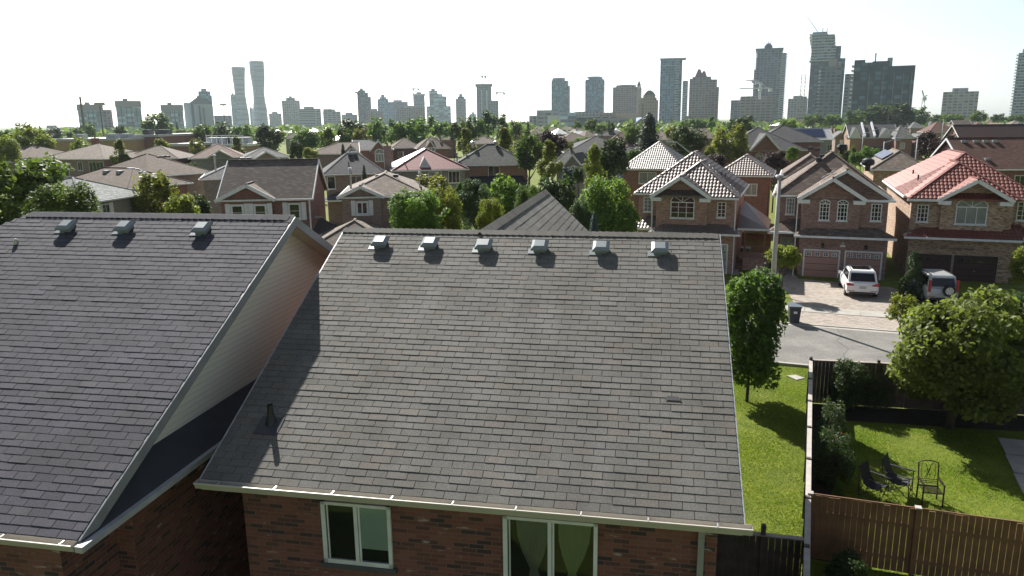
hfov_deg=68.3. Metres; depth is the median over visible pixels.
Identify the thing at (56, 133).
tree
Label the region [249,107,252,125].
tower
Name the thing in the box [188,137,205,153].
tree
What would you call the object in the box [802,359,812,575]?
board fence
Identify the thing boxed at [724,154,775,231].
brick house
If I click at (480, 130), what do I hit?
tree
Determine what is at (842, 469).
bush
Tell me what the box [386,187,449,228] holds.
tree
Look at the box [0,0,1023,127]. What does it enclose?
sky
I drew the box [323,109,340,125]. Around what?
tower
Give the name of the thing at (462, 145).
tree
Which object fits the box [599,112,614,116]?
civic block
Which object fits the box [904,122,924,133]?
brick house
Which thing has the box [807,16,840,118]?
stepped tower
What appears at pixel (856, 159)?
tree
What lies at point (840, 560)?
bush
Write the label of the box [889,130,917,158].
street lamp
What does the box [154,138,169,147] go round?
tree
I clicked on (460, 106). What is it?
tower
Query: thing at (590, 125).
tree
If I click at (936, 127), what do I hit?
brick house
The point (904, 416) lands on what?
garden bed
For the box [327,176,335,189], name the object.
window
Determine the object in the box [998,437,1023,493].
patio
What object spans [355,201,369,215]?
window
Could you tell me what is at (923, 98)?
tower crane
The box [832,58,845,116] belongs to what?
tower
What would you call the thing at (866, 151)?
tree
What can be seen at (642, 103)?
light mast
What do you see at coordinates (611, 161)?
tree
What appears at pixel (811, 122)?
tree
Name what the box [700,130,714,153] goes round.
brick house
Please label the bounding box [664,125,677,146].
tree
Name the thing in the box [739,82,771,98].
tower crane
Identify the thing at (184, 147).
shop
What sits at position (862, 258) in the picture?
garage door
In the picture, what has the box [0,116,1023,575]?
ground
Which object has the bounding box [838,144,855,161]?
tree
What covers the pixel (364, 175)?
tree
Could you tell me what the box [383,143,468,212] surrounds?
metal roofed house
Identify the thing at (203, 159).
brick house
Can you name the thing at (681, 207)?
window
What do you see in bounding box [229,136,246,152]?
tree
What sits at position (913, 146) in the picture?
brick house
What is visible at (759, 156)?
window
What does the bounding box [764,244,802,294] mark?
tree
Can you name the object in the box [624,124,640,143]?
tree
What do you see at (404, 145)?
brick house
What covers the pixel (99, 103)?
light mast
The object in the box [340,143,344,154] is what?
tree
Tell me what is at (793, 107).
tower
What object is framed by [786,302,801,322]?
wheelie bin
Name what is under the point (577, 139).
tree
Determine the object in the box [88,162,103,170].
window
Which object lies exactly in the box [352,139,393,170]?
brick house
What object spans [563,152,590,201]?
brick house
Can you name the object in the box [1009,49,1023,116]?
condo tower
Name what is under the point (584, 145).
brick house
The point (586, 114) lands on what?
civic block
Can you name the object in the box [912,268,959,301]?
parked car
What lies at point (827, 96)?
unfinished tower
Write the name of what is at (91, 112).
office tower
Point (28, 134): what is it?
tree
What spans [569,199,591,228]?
tree
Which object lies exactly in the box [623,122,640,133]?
tree
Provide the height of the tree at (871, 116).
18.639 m
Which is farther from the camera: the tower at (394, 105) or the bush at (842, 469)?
the tower at (394, 105)
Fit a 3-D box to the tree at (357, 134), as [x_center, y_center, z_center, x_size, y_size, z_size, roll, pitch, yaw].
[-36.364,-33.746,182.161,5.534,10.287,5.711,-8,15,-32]
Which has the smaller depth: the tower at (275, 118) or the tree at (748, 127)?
the tree at (748, 127)
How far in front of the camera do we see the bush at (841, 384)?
28.57 m
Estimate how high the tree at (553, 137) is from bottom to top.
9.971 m
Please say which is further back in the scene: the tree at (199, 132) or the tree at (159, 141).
the tree at (199, 132)
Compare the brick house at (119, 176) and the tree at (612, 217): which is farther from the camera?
the brick house at (119, 176)
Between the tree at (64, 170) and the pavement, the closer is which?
the pavement
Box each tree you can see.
[0,130,20,147]
[0,134,21,174]
[0,151,67,224]
[6,121,56,148]
[15,155,74,177]
[18,179,102,217]
[43,127,62,138]
[66,127,85,137]
[69,135,90,150]
[81,121,97,136]
[109,139,129,162]
[112,125,127,133]
[131,169,179,212]
[138,112,173,132]
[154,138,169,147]
[163,192,200,213]
[172,128,189,132]
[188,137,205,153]
[191,124,212,141]
[191,191,211,213]
[212,121,231,136]
[228,124,257,140]
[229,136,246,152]
[254,123,285,151]
[288,139,303,158]
[289,128,320,150]
[302,147,319,157]
[315,127,335,147]
[336,126,352,141]
[337,119,367,133]
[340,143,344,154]
[351,127,371,139]
[362,165,366,179]
[367,116,389,143]
[386,118,406,143]
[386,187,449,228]
[401,118,427,143]
[414,173,451,210]
[417,114,438,137]
[428,185,462,229]
[429,121,450,143]
[447,122,459,160]
[452,182,468,229]
[453,176,492,229]
[454,114,476,148]
[455,127,476,155]
[470,116,486,138]
[475,197,504,229]
[481,110,498,138]
[486,173,520,220]
[495,127,516,154]
[496,114,509,140]
[510,120,522,146]
[513,128,543,185]
[514,184,539,207]
[535,139,563,181]
[537,173,576,213]
[539,129,568,178]
[562,165,574,189]
[564,140,573,151]
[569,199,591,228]
[572,121,581,129]
[572,137,589,142]
[572,167,584,198]
[577,173,640,231]
[583,118,597,133]
[583,141,607,190]
[589,212,597,231]
[594,124,607,137]
[600,134,629,180]
[606,121,615,132]
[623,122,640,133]
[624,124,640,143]
[627,150,642,160]
[635,113,662,152]
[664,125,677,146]
[670,123,709,156]
[677,118,716,136]
[703,145,715,155]
[706,116,715,131]
[708,153,727,165]
[710,122,749,164]
[725,115,756,135]
[725,262,788,401]
[762,150,790,212]
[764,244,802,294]
[778,119,799,127]
[785,146,800,161]
[801,114,825,127]
[821,114,843,133]
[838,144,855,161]
[844,108,867,124]
[849,152,865,169]
[861,145,875,168]
[862,103,888,123]
[875,103,915,127]
[884,283,1023,429]
[884,291,919,337]
[906,106,931,124]
[914,130,938,159]
[927,133,956,153]
[931,114,945,122]
[940,114,965,122]
[969,110,988,123]
[990,113,1007,122]
[1005,115,1023,121]
[1006,241,1023,285]
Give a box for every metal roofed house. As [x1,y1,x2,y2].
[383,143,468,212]
[633,150,770,274]
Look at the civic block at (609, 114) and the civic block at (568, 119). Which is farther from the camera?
the civic block at (609, 114)
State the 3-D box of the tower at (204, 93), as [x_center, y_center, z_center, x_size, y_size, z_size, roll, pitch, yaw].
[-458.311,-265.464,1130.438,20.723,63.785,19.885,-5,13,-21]
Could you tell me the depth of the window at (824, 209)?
52.65 m
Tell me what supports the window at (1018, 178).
in the brick house at (1004, 155)
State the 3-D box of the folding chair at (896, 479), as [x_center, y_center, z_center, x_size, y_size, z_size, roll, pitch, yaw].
[11.498,5.592,22.502,0.834,1.082,0.724,9,16,37]
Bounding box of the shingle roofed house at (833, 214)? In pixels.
[767,144,896,279]
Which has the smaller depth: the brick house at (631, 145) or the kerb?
the kerb
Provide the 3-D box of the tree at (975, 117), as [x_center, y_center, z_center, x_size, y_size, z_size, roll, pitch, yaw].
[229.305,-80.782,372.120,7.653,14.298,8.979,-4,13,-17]
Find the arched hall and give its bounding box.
[636,117,654,125]
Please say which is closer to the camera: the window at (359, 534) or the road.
the window at (359, 534)
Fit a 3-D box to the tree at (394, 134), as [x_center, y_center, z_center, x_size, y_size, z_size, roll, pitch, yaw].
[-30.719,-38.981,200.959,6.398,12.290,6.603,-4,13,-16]
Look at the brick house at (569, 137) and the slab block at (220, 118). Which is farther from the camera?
the slab block at (220, 118)
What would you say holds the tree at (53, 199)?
on the ground at (894, 276)
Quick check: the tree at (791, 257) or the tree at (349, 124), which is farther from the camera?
the tree at (349, 124)
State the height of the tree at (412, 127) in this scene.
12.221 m
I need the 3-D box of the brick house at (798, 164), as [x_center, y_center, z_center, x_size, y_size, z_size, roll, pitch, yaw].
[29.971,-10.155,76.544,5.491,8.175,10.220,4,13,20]
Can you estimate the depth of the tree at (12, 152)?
127.22 m
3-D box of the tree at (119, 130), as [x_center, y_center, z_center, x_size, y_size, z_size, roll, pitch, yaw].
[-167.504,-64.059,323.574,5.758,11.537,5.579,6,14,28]
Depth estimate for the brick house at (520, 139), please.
291.04 m
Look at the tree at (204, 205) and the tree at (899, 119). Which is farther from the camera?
the tree at (899, 119)
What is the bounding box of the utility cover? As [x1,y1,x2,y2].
[787,375,803,379]
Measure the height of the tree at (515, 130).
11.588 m
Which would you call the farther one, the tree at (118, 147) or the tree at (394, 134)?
the tree at (394, 134)
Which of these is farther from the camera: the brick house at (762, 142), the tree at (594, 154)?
the brick house at (762, 142)
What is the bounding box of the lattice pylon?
[796,74,805,119]
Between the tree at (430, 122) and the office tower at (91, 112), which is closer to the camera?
the tree at (430, 122)
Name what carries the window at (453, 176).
in the metal roofed house at (426, 161)
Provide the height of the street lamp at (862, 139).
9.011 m
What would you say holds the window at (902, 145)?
in the brick house at (904, 144)
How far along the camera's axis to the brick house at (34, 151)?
140.16 m
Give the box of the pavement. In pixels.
[784,305,899,318]
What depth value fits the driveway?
47.65 m
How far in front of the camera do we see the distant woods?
541.34 m
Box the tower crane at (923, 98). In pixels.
[920,90,927,108]
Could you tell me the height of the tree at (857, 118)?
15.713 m
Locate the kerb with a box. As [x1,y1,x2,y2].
[745,318,903,367]
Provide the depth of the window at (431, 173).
89.51 m
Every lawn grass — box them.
[716,365,807,574]
[832,422,1023,575]
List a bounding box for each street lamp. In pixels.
[666,141,691,152]
[771,175,783,281]
[860,127,884,170]
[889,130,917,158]
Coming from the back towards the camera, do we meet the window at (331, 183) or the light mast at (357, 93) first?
the light mast at (357, 93)
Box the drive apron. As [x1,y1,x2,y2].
[799,311,904,329]
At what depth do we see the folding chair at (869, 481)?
22.36 m
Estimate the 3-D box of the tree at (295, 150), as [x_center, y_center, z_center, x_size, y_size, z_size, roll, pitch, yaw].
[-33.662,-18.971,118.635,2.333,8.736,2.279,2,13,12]
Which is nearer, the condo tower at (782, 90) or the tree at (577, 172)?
the tree at (577, 172)
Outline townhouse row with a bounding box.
[842,122,895,154]
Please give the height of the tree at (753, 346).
5.556 m
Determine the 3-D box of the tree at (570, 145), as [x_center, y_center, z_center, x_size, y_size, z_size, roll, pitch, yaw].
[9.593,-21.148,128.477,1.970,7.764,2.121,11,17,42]
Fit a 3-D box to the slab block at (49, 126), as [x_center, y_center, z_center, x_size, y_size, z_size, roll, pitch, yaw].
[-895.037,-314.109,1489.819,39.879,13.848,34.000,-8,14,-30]
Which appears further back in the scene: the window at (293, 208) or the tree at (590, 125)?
the tree at (590, 125)
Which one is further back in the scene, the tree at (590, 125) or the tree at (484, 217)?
the tree at (590, 125)
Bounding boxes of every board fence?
[716,523,803,575]
[742,232,770,253]
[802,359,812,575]
[806,356,1023,414]
[807,490,1023,575]
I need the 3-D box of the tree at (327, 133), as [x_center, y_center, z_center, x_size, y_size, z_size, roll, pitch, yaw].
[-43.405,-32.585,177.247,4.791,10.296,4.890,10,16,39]
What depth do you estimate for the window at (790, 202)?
55.15 m
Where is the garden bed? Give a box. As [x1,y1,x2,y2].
[810,403,1023,562]
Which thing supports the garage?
on the ground at (894, 276)
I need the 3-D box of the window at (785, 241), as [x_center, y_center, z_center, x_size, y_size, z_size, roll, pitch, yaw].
[20.371,-2.982,55.781,1.200,1.570,0.090,4,13,20]
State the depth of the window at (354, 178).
84.05 m
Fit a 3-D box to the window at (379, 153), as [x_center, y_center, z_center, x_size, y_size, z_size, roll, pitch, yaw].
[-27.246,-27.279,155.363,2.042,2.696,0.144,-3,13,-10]
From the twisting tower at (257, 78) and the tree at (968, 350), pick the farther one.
the twisting tower at (257, 78)
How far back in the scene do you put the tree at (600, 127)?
268.22 m
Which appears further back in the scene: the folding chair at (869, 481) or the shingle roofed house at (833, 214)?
the shingle roofed house at (833, 214)
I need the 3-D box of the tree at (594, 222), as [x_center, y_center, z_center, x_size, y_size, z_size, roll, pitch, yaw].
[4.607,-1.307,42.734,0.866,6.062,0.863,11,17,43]
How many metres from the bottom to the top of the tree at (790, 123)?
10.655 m
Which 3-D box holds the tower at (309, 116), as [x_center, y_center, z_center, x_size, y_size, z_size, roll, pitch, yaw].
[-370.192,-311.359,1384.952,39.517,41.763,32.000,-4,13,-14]
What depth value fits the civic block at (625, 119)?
740.94 m
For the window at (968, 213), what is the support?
in the red tiled house at (958, 214)
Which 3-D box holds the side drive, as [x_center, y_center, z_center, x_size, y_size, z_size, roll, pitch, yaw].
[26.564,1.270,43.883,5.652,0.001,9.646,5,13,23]
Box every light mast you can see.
[94,102,104,136]
[355,92,359,120]
[640,102,645,124]
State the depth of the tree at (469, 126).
199.55 m
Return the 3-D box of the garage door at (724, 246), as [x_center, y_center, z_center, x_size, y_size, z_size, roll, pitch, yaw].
[14.492,-2.169,55.026,2.350,2.200,0.060,4,13,20]
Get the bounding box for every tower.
[76,102,104,132]
[103,110,113,130]
[114,99,141,133]
[160,103,184,128]
[183,97,213,128]
[197,88,214,124]
[230,93,237,127]
[231,67,249,126]
[249,61,268,125]
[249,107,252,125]
[269,111,281,126]
[281,96,299,124]
[298,106,321,127]
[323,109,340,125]
[342,112,357,122]
[357,88,370,123]
[366,109,382,123]
[377,95,388,124]
[389,100,407,124]
[397,106,424,123]
[413,92,425,124]
[427,89,450,126]
[456,94,466,125]
[470,112,475,122]
[475,84,498,121]
[551,77,569,115]
[584,76,604,112]
[613,84,641,112]
[637,81,640,112]
[659,58,685,122]
[681,81,688,120]
[688,69,718,121]
[730,100,739,119]
[739,96,775,124]
[753,41,783,119]
[777,53,787,119]
[787,96,807,119]
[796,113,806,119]
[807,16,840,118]
[814,59,841,122]
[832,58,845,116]
[842,74,852,120]
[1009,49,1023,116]
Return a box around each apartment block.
[848,53,915,123]
[941,88,978,122]
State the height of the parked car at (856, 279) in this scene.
1.704 m
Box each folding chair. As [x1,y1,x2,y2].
[858,460,891,501]
[881,452,915,499]
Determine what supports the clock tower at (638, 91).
on the ground at (894, 276)
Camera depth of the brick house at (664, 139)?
210.13 m
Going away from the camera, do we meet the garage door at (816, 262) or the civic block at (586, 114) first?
the garage door at (816, 262)
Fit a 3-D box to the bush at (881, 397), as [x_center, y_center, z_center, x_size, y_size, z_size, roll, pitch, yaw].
[14.029,3.850,29.318,1.500,1.803,1.623,-10,15,-36]
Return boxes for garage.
[320,218,386,245]
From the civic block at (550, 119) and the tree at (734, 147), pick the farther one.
the civic block at (550, 119)
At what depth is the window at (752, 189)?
74.42 m
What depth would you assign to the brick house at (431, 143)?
162.25 m
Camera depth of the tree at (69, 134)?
311.51 m
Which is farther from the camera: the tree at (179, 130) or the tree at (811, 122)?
the tree at (811, 122)
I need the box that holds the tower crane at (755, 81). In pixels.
[746,79,758,83]
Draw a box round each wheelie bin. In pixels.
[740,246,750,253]
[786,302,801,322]
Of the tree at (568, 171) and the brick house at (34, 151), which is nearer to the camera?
the tree at (568, 171)
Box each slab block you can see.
[46,125,63,129]
[214,115,232,128]
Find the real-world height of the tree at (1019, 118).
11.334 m
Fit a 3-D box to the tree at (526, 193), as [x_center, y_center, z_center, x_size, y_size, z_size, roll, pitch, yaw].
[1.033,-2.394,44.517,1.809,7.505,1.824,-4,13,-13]
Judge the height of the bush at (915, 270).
3.249 m
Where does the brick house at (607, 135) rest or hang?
on the ground at (894, 276)
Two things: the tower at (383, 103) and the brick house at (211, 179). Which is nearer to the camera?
the brick house at (211, 179)
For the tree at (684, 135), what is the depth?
108.91 m
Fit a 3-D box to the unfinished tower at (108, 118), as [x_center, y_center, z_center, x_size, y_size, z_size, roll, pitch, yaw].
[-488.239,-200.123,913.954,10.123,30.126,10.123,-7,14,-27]
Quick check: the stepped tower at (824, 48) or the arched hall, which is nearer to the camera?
the arched hall
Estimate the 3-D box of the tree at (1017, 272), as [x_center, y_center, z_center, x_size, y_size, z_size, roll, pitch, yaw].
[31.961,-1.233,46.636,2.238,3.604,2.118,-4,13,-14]
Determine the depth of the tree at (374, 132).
209.35 m
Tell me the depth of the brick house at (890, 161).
81.07 m
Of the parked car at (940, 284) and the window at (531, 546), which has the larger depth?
the parked car at (940, 284)
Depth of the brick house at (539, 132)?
341.71 m
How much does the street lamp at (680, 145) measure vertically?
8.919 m
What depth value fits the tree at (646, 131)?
136.32 m
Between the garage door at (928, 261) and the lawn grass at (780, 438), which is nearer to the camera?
the lawn grass at (780, 438)
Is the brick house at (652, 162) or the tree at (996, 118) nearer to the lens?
the brick house at (652, 162)
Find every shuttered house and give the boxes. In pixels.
[214,158,335,234]
[336,168,427,228]
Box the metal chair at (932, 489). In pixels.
[916,460,945,506]
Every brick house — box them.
[0,212,333,575]
[1,145,65,176]
[12,177,148,212]
[39,136,132,177]
[74,167,193,208]
[107,153,210,200]
[111,145,194,164]
[188,143,243,169]
[193,189,752,575]
[198,155,250,213]
[240,147,289,158]
[286,132,295,153]
[316,142,361,178]
[322,148,383,223]
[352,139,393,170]
[391,138,416,161]
[414,136,450,157]
[436,135,455,156]
[455,141,527,205]
[467,136,499,153]
[514,130,533,149]
[530,128,544,141]
[551,132,583,160]
[553,128,567,135]
[554,148,574,197]
[557,136,634,182]
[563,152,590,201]
[569,128,583,132]
[579,130,595,136]
[594,129,624,139]
[610,132,640,149]
[623,140,683,213]
[646,130,673,148]
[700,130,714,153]
[717,127,807,181]
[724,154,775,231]
[768,125,823,156]
[770,123,781,128]
[779,147,819,177]
[793,128,833,156]
[832,131,842,153]
[860,138,918,191]
[890,125,914,155]
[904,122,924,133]
[911,133,921,158]
[917,121,949,138]
[930,137,1023,185]
[940,124,1023,140]
[949,120,971,124]
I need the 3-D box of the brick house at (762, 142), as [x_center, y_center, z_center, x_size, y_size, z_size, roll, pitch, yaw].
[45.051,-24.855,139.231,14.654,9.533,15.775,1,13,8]
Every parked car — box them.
[838,264,879,295]
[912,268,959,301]
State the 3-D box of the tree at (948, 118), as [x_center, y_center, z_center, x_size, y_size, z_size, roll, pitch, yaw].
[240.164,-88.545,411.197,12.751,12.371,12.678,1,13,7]
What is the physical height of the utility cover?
0.030 m
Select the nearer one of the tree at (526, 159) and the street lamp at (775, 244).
the street lamp at (775, 244)
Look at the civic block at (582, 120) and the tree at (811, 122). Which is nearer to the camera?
the tree at (811, 122)
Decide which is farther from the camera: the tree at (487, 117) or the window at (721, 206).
the tree at (487, 117)
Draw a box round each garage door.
[721,244,727,273]
[802,249,840,277]
[843,250,882,279]
[915,253,951,271]
[952,255,997,282]
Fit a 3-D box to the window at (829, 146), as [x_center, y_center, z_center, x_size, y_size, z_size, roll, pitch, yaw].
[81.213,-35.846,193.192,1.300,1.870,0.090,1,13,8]
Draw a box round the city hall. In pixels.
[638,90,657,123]
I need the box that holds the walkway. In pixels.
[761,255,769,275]
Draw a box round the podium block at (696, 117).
[684,116,709,122]
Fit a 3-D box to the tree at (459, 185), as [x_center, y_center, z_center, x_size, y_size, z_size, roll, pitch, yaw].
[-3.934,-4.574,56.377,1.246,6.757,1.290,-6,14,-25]
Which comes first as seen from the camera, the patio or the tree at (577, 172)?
the patio
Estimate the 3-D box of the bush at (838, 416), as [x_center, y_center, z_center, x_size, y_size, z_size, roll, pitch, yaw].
[10.489,4.633,24.869,1.068,2.270,1.039,10,16,39]
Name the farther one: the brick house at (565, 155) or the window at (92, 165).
the window at (92, 165)
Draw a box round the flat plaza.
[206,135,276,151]
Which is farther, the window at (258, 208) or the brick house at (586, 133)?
the brick house at (586, 133)
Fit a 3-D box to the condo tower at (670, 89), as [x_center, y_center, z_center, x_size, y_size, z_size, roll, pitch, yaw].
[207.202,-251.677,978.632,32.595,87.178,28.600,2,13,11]
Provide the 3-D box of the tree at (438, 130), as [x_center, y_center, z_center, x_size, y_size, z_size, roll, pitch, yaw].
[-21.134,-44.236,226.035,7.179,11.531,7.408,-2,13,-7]
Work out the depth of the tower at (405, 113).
1367.14 m
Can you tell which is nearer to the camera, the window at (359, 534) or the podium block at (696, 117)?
the window at (359, 534)
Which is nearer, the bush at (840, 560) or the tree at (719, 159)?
the bush at (840, 560)
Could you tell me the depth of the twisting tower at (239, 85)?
1925.55 m
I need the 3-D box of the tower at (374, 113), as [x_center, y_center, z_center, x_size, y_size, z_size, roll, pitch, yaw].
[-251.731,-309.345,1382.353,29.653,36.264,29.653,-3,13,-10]
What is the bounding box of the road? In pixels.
[731,324,902,363]
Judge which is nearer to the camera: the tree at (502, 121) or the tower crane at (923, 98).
the tree at (502, 121)
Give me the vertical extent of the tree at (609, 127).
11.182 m
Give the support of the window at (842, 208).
in the shingle roofed house at (833, 214)
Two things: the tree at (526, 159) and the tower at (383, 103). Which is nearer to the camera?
the tree at (526, 159)
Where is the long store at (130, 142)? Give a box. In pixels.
[52,134,144,151]
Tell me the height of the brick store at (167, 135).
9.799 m
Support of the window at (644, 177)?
in the brick house at (652, 162)
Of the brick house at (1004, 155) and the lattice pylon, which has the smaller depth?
the brick house at (1004, 155)
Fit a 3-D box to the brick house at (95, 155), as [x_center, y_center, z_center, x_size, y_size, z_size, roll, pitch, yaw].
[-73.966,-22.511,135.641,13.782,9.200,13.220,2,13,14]
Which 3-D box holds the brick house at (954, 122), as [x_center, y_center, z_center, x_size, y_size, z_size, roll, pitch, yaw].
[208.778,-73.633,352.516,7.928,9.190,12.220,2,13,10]
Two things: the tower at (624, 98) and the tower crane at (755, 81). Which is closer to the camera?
the tower crane at (755, 81)
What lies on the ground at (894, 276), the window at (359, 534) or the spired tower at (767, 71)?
the spired tower at (767, 71)
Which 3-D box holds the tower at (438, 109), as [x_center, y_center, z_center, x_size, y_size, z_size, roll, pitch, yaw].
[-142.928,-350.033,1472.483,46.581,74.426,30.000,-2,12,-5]
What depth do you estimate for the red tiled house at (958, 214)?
51.48 m
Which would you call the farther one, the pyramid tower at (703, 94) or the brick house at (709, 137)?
the pyramid tower at (703, 94)
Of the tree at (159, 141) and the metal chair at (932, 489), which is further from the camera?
the tree at (159, 141)
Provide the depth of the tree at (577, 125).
321.84 m
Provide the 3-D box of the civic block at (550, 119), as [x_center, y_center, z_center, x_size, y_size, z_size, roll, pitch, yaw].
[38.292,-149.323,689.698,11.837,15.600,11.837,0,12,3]
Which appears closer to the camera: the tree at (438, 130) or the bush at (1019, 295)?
the bush at (1019, 295)
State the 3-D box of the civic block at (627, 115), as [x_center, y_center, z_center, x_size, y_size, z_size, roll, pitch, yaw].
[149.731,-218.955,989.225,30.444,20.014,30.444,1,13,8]
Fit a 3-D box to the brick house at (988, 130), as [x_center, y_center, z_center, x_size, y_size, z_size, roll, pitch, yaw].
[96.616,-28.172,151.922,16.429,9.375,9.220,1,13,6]
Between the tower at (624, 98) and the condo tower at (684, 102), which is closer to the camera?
the condo tower at (684, 102)
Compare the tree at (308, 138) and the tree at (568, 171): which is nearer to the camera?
the tree at (568, 171)
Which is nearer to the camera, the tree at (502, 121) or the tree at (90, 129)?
the tree at (502, 121)
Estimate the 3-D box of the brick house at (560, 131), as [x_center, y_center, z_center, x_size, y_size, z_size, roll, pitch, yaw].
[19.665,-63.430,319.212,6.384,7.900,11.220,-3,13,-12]
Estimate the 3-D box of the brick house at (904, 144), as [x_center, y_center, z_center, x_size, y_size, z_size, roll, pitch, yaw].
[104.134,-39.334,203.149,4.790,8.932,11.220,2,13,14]
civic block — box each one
[529,116,536,125]
[537,110,556,127]
[547,116,560,126]
[559,112,575,128]
[576,112,598,117]
[576,118,592,125]
[593,117,619,123]
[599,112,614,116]
[615,113,637,118]
[620,118,635,122]
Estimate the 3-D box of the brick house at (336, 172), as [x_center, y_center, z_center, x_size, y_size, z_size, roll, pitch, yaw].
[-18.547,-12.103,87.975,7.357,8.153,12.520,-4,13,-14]
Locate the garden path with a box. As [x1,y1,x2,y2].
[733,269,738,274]
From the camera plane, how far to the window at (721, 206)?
54.46 m
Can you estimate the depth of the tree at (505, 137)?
103.50 m
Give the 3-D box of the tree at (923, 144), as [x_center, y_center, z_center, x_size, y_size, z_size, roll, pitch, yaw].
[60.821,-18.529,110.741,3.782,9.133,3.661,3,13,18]
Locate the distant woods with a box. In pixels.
[0,115,1023,142]
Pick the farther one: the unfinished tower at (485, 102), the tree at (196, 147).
the unfinished tower at (485, 102)
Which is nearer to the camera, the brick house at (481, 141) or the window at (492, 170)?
the window at (492, 170)
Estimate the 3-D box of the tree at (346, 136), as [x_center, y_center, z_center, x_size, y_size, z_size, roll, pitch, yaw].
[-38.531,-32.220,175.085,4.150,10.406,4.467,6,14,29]
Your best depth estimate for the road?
37.41 m
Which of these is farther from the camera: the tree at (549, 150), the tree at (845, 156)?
the tree at (845, 156)
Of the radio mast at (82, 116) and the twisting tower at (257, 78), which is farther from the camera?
the twisting tower at (257, 78)
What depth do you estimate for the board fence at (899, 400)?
29.12 m
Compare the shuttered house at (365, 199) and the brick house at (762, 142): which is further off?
the brick house at (762, 142)
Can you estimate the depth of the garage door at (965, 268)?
51.21 m
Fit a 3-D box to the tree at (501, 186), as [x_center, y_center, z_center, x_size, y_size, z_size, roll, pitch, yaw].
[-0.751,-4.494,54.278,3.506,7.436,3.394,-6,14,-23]
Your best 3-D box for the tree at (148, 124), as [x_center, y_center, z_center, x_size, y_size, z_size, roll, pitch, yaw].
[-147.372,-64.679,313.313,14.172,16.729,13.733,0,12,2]
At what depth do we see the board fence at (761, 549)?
17.30 m
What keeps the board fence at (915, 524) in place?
on the ground at (894, 276)
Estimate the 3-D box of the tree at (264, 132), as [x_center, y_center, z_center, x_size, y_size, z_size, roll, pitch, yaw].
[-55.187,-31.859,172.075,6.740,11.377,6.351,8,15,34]
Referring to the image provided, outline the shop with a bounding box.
[170,142,211,152]
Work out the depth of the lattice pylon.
679.76 m
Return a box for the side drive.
[915,295,1022,316]
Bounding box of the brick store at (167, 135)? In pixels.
[134,129,212,148]
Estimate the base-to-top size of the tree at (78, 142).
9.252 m
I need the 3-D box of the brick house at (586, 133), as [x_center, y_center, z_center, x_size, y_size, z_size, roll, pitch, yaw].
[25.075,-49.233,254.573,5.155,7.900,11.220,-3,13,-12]
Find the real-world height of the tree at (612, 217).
7.586 m
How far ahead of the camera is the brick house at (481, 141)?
192.51 m
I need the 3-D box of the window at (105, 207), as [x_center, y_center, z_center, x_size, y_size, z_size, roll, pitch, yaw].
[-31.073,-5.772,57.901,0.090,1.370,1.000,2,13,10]
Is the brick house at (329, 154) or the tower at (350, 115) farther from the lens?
the tower at (350, 115)
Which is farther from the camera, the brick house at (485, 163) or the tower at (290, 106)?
the tower at (290, 106)
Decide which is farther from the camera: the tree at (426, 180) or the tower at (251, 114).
the tower at (251, 114)
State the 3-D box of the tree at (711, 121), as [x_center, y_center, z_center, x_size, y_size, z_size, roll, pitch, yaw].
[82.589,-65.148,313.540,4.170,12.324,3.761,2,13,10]
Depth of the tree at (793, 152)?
94.24 m
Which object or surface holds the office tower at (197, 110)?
on the ground at (894, 276)
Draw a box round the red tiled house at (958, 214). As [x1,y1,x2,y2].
[882,149,1023,282]
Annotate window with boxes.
[77,162,82,170]
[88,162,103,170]
[101,203,110,211]
[230,204,243,213]
[253,204,266,214]
[287,203,301,219]
[320,500,393,568]
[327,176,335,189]
[351,176,361,183]
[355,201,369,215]
[375,149,383,161]
[428,171,440,180]
[448,171,459,183]
[488,166,499,175]
[502,515,597,575]
[639,172,656,183]
[643,197,651,212]
[669,197,694,219]
[716,202,725,218]
[744,184,757,195]
[755,153,762,160]
[780,237,795,254]
[785,198,794,215]
[818,199,830,221]
[826,144,831,151]
[835,200,848,221]
[869,204,882,222]
[900,143,904,148]
[915,204,928,222]
[953,201,988,225]
[1014,175,1023,185]
[1014,201,1023,221]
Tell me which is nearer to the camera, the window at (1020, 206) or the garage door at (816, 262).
the window at (1020, 206)
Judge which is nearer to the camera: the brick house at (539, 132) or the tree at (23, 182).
the tree at (23, 182)
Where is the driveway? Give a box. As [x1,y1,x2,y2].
[769,268,902,311]
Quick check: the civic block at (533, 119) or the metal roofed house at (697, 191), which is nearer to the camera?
the metal roofed house at (697, 191)
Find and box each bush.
[811,425,857,488]
[813,395,846,454]
[823,548,867,575]
[827,358,871,409]
[831,480,845,499]
[855,370,894,410]
[896,251,925,297]
[1001,291,1023,315]
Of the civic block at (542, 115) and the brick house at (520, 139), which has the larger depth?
the civic block at (542, 115)
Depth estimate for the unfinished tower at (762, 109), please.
918.53 m
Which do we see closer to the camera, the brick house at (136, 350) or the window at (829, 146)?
the brick house at (136, 350)
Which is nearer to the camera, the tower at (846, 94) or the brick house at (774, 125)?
the brick house at (774, 125)
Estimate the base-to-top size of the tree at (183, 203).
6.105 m
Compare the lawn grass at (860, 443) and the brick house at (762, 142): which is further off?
the brick house at (762, 142)
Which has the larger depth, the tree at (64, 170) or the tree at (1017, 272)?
the tree at (64, 170)
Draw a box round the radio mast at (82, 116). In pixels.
[79,96,85,131]
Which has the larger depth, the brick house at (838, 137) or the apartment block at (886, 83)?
the apartment block at (886, 83)
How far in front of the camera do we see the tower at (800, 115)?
779.25 m

